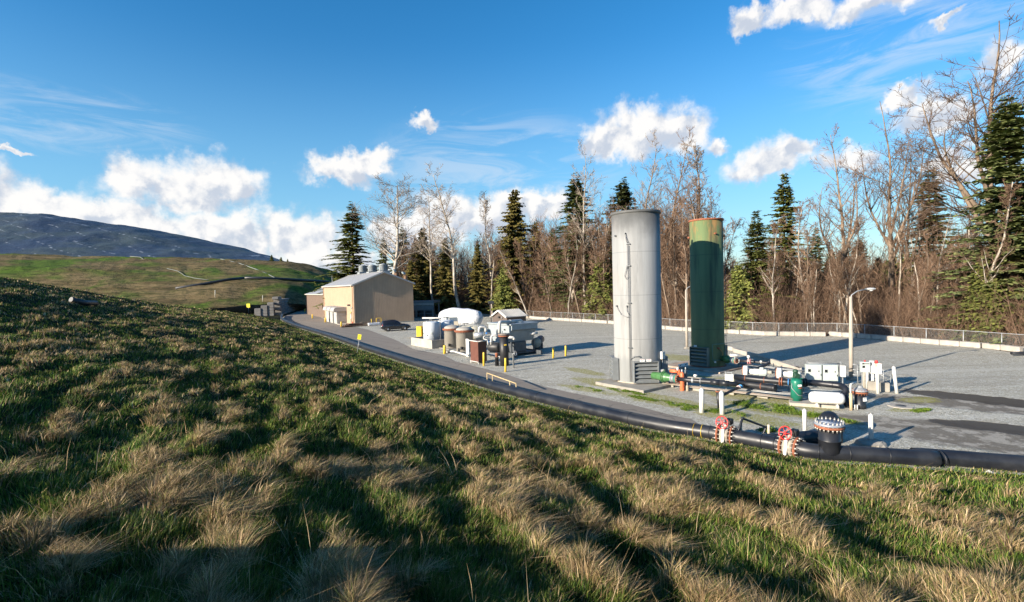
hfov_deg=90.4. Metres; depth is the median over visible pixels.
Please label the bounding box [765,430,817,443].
branch pipe
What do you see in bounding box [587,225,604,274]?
bare tree
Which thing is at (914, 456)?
pipeline
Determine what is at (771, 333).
concrete block
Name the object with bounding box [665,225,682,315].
bare tree
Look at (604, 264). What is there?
bare tree
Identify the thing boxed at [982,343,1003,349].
concrete block
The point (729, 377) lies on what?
control box
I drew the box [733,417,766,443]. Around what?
pipe gate
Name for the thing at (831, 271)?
bare tree
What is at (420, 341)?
containment basin
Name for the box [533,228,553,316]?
bare tree
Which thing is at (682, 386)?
gas cylinder
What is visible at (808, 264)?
bare tree
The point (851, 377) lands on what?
lamp post
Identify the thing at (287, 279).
pipe
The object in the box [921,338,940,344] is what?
concrete block
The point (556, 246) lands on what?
bare tree
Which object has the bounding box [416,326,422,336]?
cabinet
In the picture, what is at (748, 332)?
concrete block
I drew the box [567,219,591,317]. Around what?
bare tree
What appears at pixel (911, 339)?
concrete block
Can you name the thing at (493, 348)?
motor
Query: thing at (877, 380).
bollard
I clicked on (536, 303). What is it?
sapling
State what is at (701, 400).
bollard
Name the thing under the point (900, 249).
bare tree
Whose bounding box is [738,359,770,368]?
feed pipe
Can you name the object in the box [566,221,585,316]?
bare tree
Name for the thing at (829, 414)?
elbow pipe
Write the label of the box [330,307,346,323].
enclosure
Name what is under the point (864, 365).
panel box
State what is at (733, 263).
bare tree
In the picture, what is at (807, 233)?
bare tree
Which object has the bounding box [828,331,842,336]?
concrete block
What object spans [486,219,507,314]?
bare tree
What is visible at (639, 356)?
stack
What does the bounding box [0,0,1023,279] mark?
sky
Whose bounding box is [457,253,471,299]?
bare tree
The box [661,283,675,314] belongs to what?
sapling
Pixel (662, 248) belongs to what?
bare tree
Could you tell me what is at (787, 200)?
conifer
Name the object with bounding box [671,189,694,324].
bare tree
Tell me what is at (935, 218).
conifer
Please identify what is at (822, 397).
propane tank
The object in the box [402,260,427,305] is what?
conifer
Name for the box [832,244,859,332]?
bare tree
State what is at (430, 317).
pipe
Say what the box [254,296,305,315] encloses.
retaining wall
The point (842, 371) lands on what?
panel box
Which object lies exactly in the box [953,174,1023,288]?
bare tree
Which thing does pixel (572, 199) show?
conifer
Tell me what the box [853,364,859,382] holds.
handrail
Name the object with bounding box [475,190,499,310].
bare tree
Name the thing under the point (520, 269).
bare tree
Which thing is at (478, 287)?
conifer
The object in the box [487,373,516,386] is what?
step rail
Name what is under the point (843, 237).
bare tree
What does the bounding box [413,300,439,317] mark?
open shed
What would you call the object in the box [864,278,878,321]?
sapling
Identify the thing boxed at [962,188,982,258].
bare tree
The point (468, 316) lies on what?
wrapped tank
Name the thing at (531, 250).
conifer
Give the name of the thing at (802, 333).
concrete block
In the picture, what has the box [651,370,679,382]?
inlet fitting
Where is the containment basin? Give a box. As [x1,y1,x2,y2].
[411,336,443,348]
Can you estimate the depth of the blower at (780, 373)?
30.88 m
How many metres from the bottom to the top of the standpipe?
1.108 m
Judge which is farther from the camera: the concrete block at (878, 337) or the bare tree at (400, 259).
the bare tree at (400, 259)
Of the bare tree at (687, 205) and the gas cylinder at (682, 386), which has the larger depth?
the bare tree at (687, 205)
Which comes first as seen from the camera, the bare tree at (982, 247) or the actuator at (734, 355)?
the actuator at (734, 355)
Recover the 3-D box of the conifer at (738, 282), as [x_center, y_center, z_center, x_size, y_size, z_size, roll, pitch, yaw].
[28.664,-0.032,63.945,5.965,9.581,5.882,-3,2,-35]
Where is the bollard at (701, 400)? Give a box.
[699,388,703,412]
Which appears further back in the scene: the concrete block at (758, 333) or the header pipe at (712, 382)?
the concrete block at (758, 333)
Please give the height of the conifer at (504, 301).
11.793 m
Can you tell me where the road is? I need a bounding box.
[284,308,697,423]
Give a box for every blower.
[742,365,768,383]
[775,367,803,389]
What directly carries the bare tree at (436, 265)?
on the ground at (776, 327)
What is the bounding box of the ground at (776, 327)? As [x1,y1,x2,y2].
[283,309,1007,351]
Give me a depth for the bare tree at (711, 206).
75.55 m
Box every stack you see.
[341,322,369,326]
[609,209,667,383]
[688,218,727,367]
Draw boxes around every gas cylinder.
[680,369,684,390]
[684,367,686,388]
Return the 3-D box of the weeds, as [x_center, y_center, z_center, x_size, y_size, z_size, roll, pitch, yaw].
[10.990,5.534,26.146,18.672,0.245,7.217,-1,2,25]
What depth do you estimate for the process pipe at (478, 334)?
47.52 m
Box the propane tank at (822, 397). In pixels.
[808,389,844,407]
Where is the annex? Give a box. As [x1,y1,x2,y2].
[305,288,323,317]
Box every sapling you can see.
[531,289,542,316]
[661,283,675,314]
[760,261,783,312]
[814,257,846,329]
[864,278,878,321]
[900,271,929,316]
[945,267,968,313]
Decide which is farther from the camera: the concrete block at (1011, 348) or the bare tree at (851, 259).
the bare tree at (851, 259)
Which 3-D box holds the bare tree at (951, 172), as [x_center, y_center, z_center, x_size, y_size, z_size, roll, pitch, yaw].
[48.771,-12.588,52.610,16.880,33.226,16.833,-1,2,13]
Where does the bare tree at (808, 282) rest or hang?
on the ground at (776, 327)
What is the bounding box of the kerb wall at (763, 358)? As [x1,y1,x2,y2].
[728,346,801,372]
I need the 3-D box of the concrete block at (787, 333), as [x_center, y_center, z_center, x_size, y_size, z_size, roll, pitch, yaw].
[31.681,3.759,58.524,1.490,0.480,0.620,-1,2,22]
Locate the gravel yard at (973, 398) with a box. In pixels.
[280,309,1023,474]
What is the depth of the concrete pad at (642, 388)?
32.14 m
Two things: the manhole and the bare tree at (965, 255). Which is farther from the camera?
the bare tree at (965, 255)
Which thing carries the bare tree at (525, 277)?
on the ground at (776, 327)
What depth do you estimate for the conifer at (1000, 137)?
46.56 m
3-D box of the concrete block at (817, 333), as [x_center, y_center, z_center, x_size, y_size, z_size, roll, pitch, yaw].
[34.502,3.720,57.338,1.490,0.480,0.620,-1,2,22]
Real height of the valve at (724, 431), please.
1.271 m
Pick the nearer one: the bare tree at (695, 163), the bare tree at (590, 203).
the bare tree at (695, 163)
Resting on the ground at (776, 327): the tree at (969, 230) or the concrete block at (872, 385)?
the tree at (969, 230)
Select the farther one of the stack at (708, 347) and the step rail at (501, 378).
the stack at (708, 347)
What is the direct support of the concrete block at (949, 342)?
on the gravel yard at (973, 398)
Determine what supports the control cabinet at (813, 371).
on the gravel yard at (973, 398)
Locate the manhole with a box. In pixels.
[888,403,913,408]
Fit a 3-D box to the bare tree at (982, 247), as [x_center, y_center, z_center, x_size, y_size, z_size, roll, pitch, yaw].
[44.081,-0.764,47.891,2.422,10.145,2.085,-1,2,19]
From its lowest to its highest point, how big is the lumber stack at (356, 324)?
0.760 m
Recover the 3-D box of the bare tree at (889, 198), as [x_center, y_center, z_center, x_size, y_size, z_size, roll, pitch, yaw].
[47.709,-10.583,62.660,11.150,28.612,11.182,-2,2,-23]
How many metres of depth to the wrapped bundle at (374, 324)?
92.22 m
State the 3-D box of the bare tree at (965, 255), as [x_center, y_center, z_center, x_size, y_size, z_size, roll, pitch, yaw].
[51.885,-4.102,58.704,3.777,15.845,4.058,-4,8,-44]
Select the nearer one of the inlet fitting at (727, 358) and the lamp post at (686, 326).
the inlet fitting at (727, 358)
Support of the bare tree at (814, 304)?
on the ground at (776, 327)
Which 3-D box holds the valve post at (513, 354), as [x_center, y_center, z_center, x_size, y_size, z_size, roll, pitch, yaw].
[0.206,4.735,41.254,0.397,1.420,0.385,-2,2,0]
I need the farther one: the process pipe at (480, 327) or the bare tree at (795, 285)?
the bare tree at (795, 285)
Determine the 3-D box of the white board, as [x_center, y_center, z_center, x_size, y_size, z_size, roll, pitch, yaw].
[-4.226,4.477,48.631,0.120,1.700,0.500,-3,2,-37]
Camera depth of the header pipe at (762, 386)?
28.87 m
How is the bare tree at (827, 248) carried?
on the ground at (776, 327)
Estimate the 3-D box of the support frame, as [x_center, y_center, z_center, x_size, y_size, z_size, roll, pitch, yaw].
[19.527,4.468,31.793,2.144,1.497,0.060,-2,2,0]
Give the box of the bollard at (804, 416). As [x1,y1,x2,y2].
[802,408,806,430]
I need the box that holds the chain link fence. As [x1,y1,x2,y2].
[476,306,1023,345]
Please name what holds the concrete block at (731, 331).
on the gravel yard at (973, 398)
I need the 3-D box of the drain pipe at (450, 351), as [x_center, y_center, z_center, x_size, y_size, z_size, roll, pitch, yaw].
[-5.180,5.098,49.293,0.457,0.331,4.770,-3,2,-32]
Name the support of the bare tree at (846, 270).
on the ground at (776, 327)
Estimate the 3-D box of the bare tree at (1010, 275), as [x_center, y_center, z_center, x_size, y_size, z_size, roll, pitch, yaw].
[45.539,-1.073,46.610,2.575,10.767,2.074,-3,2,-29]
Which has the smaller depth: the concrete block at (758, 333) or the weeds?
the weeds
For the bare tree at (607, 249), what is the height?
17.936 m
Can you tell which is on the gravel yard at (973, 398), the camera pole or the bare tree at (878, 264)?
the camera pole
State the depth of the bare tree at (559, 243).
102.36 m
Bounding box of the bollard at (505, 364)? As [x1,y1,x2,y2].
[504,358,506,371]
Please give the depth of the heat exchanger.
50.44 m
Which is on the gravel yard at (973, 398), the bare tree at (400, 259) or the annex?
the annex
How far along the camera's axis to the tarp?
250.43 m
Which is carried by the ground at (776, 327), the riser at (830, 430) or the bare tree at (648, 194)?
the bare tree at (648, 194)
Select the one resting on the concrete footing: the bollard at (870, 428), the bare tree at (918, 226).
the bollard at (870, 428)
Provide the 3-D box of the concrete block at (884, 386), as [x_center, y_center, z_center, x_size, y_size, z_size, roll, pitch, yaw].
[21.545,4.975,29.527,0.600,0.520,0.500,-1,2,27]
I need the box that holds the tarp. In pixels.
[0,212,279,260]
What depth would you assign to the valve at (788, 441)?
19.26 m
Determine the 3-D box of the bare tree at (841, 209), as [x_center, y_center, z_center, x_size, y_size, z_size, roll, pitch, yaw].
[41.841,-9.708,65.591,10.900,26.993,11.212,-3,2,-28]
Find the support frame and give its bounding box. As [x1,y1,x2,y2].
[807,361,841,382]
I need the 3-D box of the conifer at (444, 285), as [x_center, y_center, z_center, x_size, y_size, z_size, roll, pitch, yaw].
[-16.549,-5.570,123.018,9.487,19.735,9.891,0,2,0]
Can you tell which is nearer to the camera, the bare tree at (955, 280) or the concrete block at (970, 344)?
the concrete block at (970, 344)
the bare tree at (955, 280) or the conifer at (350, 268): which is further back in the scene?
the conifer at (350, 268)
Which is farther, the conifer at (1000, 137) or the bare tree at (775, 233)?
the bare tree at (775, 233)
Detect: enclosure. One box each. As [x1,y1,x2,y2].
[323,306,330,321]
[326,306,341,322]
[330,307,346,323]
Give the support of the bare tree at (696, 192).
on the ground at (776, 327)
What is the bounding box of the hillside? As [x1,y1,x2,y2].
[0,277,1023,601]
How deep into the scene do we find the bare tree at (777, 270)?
73.47 m
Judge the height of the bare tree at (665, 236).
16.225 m
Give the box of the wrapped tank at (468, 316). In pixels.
[438,308,482,325]
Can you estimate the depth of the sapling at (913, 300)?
56.79 m
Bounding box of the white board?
[466,339,469,356]
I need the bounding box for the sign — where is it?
[678,362,687,369]
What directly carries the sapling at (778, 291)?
on the ground at (776, 327)
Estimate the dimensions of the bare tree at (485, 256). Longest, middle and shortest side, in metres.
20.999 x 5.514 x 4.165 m
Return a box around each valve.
[712,416,737,444]
[775,426,805,457]
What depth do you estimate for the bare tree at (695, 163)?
79.75 m
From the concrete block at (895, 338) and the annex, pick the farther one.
the annex
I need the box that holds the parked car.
[380,319,410,330]
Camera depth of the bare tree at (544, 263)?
109.46 m
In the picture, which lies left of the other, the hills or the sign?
the hills
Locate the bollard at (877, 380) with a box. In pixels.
[875,367,879,393]
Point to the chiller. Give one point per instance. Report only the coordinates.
(520, 331)
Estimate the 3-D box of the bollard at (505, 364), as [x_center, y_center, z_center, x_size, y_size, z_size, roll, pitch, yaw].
[-0.506,5.024,39.537,0.166,1.196,0.170,0,2,0]
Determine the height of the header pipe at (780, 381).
1.415 m
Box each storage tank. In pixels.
[423,318,439,339]
[438,317,453,338]
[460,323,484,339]
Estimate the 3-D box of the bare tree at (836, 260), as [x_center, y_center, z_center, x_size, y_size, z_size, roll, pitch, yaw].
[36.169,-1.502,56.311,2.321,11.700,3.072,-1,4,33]
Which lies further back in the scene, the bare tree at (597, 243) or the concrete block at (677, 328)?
the bare tree at (597, 243)
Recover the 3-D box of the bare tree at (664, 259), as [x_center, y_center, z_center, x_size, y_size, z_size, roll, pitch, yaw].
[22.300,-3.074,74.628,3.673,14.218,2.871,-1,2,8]
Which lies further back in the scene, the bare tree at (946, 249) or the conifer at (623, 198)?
the conifer at (623, 198)
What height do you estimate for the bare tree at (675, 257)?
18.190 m
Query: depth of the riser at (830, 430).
18.44 m
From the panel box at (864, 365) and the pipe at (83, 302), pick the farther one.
the pipe at (83, 302)
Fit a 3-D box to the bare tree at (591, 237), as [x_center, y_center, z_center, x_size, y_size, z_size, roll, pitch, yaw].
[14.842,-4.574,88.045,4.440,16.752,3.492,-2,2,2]
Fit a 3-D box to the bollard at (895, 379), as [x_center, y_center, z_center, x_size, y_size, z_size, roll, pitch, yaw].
[21.740,4.516,28.816,0.183,1.682,0.188,-9,2,0]
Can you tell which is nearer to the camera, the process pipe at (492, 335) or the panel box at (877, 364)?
the panel box at (877, 364)
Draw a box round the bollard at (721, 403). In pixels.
[719,391,724,414]
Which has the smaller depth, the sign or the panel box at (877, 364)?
the panel box at (877, 364)
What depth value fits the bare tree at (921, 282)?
53.25 m
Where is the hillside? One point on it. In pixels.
(242, 309)
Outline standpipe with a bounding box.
[715,390,719,408]
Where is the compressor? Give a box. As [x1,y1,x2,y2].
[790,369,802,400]
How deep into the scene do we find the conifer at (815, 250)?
95.42 m
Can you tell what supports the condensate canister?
on the gravel yard at (973, 398)
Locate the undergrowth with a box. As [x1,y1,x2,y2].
[399,225,1023,351]
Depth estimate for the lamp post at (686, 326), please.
49.70 m
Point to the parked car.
(388, 325)
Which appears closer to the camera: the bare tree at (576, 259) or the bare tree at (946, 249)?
the bare tree at (946, 249)
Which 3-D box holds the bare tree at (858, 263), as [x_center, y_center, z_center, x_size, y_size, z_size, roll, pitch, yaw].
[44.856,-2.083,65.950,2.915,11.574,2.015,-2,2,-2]
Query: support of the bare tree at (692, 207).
on the ground at (776, 327)
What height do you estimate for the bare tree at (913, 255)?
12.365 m
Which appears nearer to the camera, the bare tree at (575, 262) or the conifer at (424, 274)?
the bare tree at (575, 262)
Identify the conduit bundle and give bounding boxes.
[662,382,792,399]
[687,376,724,379]
[738,363,804,371]
[739,387,840,395]
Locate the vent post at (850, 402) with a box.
[849,381,856,410]
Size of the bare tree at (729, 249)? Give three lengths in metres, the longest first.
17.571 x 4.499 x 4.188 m
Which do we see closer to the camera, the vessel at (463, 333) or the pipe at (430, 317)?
the vessel at (463, 333)
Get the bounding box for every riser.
[814,417,845,460]
[863,372,873,388]
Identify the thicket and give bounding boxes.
[394,173,1021,333]
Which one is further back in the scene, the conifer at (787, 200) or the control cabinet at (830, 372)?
the conifer at (787, 200)
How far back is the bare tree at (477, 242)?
136.81 m
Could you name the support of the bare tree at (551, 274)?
on the ground at (776, 327)
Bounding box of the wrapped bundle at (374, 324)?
[367,322,380,325]
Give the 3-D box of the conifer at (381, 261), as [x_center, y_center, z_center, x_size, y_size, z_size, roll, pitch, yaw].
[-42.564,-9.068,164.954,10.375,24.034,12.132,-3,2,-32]
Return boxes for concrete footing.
[854,438,887,447]
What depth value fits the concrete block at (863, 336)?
53.88 m
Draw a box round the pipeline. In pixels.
[280,313,1023,471]
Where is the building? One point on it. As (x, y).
(380, 295)
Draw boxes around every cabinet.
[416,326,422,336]
[805,364,822,379]
[822,364,838,381]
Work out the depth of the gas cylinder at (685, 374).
31.41 m
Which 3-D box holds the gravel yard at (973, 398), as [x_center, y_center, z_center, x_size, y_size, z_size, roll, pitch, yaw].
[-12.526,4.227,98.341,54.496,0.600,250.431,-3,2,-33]
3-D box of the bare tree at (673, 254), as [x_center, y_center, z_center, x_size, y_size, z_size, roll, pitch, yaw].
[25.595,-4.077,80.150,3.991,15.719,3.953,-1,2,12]
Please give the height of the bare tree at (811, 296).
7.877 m
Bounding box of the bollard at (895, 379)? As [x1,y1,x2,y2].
[892,366,898,393]
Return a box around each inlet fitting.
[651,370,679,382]
[720,354,738,363]
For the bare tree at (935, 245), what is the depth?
68.10 m
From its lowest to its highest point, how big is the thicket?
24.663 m
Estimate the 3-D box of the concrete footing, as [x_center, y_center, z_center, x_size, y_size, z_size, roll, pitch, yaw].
[14.320,5.660,20.274,1.165,0.285,0.952,-2,2,0]
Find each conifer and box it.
[311,201,377,308]
[376,238,391,271]
[389,225,410,276]
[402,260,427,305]
[408,228,440,311]
[427,238,463,313]
[461,244,494,313]
[478,189,544,312]
[487,265,518,310]
[514,222,554,313]
[534,228,561,309]
[541,172,597,317]
[580,255,612,319]
[587,177,662,298]
[724,210,799,330]
[724,263,770,330]
[759,173,824,317]
[806,228,824,288]
[850,238,871,273]
[883,165,970,295]
[913,95,1023,344]
[938,226,967,290]
[939,260,1022,343]
[988,161,1023,330]
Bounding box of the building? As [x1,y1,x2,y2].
[322,263,414,323]
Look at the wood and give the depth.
88.36 m
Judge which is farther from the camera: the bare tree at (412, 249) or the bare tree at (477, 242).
the bare tree at (477, 242)
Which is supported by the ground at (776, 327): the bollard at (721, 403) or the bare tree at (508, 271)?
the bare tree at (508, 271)
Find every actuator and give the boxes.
[670,367,679,376]
[730,354,738,360]
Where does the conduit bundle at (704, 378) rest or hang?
on the gravel yard at (973, 398)
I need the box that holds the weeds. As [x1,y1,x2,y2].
[575,385,931,432]
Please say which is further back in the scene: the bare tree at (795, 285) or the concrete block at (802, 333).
the bare tree at (795, 285)
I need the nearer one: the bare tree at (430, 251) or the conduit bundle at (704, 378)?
the conduit bundle at (704, 378)
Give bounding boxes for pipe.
[69,297,98,305]
[175,277,243,288]
[245,277,332,282]
[422,317,438,318]
[447,350,468,355]
[473,332,483,337]
[478,326,486,331]
[490,334,497,344]
[498,319,522,332]
[677,377,737,386]
[724,384,743,395]
[734,374,848,407]
[734,380,776,391]
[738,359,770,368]
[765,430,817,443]
[819,411,842,443]
[1010,348,1023,355]
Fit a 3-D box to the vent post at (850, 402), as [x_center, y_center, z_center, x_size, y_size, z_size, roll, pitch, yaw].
[17.218,4.780,25.625,0.580,1.409,0.149,-3,2,-26]
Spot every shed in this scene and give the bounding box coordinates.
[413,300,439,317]
[491,308,527,321]
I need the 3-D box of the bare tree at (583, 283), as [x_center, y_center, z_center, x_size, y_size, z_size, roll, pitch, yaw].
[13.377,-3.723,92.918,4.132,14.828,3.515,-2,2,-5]
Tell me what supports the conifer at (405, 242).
on the ground at (776, 327)
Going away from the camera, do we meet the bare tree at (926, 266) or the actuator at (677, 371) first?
the actuator at (677, 371)
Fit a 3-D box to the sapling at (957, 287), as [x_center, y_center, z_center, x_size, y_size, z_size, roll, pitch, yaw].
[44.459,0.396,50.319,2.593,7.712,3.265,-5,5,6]
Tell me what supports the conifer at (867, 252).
on the ground at (776, 327)
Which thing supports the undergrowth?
on the ground at (776, 327)
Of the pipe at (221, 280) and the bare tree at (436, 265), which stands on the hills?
the pipe at (221, 280)
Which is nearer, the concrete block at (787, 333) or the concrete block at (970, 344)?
the concrete block at (970, 344)
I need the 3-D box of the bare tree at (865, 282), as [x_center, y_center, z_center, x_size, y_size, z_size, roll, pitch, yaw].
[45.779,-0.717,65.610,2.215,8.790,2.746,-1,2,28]
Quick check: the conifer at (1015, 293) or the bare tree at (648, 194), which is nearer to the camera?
the conifer at (1015, 293)
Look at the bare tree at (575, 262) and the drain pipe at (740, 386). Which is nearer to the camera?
the drain pipe at (740, 386)
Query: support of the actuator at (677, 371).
attached to the inlet fitting at (663, 376)
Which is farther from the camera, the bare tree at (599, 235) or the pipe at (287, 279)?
the pipe at (287, 279)
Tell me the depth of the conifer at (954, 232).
65.79 m
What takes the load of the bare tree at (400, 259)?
on the ground at (776, 327)
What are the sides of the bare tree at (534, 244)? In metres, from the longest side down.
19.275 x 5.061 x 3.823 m
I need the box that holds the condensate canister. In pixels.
[852,385,868,408]
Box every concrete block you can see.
[672,326,682,330]
[727,329,739,333]
[740,330,753,334]
[752,331,764,335]
[765,331,779,335]
[780,331,794,335]
[795,331,809,335]
[810,332,825,335]
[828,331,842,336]
[842,332,857,337]
[856,333,873,338]
[868,380,879,390]
[871,334,888,339]
[880,381,889,391]
[887,336,902,341]
[903,337,921,342]
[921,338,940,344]
[939,340,959,345]
[959,341,982,347]
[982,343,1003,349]
[1000,345,1023,351]
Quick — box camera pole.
[488,301,493,321]
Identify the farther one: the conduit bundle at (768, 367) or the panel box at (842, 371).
the conduit bundle at (768, 367)
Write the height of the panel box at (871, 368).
1.411 m
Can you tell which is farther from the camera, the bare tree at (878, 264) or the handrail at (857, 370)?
the bare tree at (878, 264)
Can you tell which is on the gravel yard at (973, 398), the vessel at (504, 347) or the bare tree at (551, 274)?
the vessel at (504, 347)
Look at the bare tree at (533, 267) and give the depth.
105.92 m
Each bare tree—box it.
[347,173,469,274]
[398,242,407,276]
[405,234,421,277]
[410,184,450,314]
[413,162,467,307]
[426,237,451,305]
[451,250,460,279]
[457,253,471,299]
[472,237,482,296]
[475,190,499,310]
[480,232,491,274]
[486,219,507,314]
[492,240,528,317]
[513,238,534,311]
[517,251,532,312]
[523,228,541,309]
[527,247,542,314]
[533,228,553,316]
[534,218,569,303]
[535,233,548,305]
[538,241,555,314]
[543,228,559,272]
[549,238,563,315]
[558,228,581,318]
[560,139,604,318]
[561,239,576,316]
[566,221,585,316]
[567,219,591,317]
[576,241,591,312]
[585,226,601,285]
[587,211,612,297]
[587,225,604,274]
[589,206,618,310]
[592,204,614,317]
[601,220,613,317]
[618,129,672,238]
[651,126,708,284]
[660,211,672,325]
[660,224,678,324]
[660,234,670,314]
[661,205,684,276]
[661,209,683,326]
[664,229,683,307]
[665,213,684,314]
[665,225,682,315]
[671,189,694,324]
[675,140,722,314]
[676,175,711,253]
[681,197,704,274]
[689,175,732,249]
[702,187,725,225]
[723,217,744,282]
[723,219,737,290]
[724,256,735,301]
[740,217,755,271]
[755,214,788,324]
[762,249,783,311]
[763,234,783,293]
[769,242,786,300]
[781,197,815,313]
[787,122,878,328]
[787,262,803,316]
[789,254,802,321]
[793,222,820,322]
[800,248,821,290]
[801,261,816,330]
[802,270,816,331]
[806,259,823,330]
[820,236,845,316]
[826,215,870,331]
[826,223,854,331]
[827,255,844,326]
[828,235,848,329]
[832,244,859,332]
[835,247,849,318]
[838,103,972,329]
[841,234,872,297]
[847,241,867,328]
[849,241,881,332]
[859,262,875,329]
[868,235,887,308]
[880,200,919,308]
[881,3,1023,274]
[881,130,950,296]
[898,209,930,319]
[900,227,930,313]
[916,229,948,333]
[916,255,938,336]
[919,235,942,285]
[923,196,964,335]
[924,246,946,337]
[927,249,954,327]
[939,198,986,330]
[943,238,973,313]
[945,256,964,313]
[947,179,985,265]
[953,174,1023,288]
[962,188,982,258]
[964,241,993,301]
[997,231,1022,340]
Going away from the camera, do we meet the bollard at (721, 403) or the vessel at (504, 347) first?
the bollard at (721, 403)
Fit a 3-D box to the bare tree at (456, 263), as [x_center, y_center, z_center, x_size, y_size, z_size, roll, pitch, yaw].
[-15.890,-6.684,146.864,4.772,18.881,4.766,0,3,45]
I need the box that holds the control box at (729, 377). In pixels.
[725,371,733,381]
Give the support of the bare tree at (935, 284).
on the ground at (776, 327)
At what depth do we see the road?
45.70 m
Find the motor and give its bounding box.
[487,342,499,355]
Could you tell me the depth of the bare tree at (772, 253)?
76.53 m
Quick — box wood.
[314,244,1012,310]
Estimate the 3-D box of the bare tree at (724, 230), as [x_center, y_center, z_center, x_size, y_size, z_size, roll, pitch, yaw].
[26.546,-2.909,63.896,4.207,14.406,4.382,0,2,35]
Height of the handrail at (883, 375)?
0.983 m
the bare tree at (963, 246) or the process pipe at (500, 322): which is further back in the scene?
the bare tree at (963, 246)
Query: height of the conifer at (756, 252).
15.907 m
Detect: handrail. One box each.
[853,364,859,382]
[880,369,890,382]
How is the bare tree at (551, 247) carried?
on the ground at (776, 327)
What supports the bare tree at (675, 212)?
on the ground at (776, 327)
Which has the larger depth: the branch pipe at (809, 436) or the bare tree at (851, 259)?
the bare tree at (851, 259)
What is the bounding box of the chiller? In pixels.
[487,321,541,357]
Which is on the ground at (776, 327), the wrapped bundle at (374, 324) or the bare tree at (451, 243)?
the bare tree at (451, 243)
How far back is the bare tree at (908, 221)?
69.67 m
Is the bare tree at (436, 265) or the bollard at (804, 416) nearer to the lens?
the bollard at (804, 416)
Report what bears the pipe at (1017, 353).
on the gravel yard at (973, 398)
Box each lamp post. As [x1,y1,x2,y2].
[684,286,689,348]
[846,288,875,380]
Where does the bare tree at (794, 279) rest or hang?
on the ground at (776, 327)
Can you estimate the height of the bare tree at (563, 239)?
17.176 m
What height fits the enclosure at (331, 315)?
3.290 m
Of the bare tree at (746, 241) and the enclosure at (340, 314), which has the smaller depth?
the bare tree at (746, 241)
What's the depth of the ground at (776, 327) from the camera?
66.93 m
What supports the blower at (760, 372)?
on the gravel yard at (973, 398)
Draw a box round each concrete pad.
[596,379,679,393]
[668,360,742,373]
[789,399,839,408]
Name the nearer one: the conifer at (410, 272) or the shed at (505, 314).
the shed at (505, 314)
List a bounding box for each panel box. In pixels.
[840,365,845,382]
[860,360,869,385]
[868,365,872,379]
[872,360,881,373]
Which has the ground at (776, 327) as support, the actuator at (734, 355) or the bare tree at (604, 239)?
the bare tree at (604, 239)
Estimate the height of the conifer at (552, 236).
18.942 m
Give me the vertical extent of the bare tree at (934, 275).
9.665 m
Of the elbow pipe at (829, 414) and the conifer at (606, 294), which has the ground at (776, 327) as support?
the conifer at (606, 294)
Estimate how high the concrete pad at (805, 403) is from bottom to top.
0.200 m
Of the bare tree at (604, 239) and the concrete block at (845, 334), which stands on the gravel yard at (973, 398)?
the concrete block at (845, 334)
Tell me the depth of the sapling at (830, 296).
58.05 m
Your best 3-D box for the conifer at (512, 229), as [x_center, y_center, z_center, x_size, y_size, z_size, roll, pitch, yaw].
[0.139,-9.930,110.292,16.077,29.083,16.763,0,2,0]
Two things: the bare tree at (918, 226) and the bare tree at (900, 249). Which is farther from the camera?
the bare tree at (918, 226)
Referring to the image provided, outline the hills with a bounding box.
[0,253,343,308]
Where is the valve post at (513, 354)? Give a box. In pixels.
[512,351,516,367]
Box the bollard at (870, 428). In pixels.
[868,413,873,439]
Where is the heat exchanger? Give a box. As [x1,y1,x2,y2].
[531,335,543,349]
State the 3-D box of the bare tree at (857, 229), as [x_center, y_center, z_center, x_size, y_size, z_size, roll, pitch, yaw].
[38.082,-2.815,56.997,4.328,13.970,3.403,-2,2,-6]
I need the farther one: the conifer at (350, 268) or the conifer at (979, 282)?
the conifer at (350, 268)
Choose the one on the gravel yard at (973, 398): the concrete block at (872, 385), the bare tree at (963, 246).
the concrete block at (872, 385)
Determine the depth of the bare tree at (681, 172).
82.05 m
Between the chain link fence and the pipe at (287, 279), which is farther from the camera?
the pipe at (287, 279)
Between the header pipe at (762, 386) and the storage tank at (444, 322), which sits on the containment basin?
the storage tank at (444, 322)
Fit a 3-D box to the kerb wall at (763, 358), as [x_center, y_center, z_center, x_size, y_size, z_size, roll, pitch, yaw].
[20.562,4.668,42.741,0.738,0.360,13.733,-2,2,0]
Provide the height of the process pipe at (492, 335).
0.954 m
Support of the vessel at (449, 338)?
on the gravel yard at (973, 398)
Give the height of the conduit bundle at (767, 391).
0.065 m
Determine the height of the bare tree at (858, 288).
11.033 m
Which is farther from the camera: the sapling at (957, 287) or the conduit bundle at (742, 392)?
the sapling at (957, 287)
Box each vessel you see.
[439,324,458,349]
[454,325,473,352]
[498,333,509,365]
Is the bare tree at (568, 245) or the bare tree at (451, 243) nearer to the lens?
the bare tree at (568, 245)
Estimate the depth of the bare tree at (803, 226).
65.59 m
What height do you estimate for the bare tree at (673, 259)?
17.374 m
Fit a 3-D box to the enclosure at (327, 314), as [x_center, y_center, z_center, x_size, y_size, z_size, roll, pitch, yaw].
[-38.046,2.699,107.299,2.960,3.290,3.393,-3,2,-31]
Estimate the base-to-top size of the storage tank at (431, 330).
2.952 m
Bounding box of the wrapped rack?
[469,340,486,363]
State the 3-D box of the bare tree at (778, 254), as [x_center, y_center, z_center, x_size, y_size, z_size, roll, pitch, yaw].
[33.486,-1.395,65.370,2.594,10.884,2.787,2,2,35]

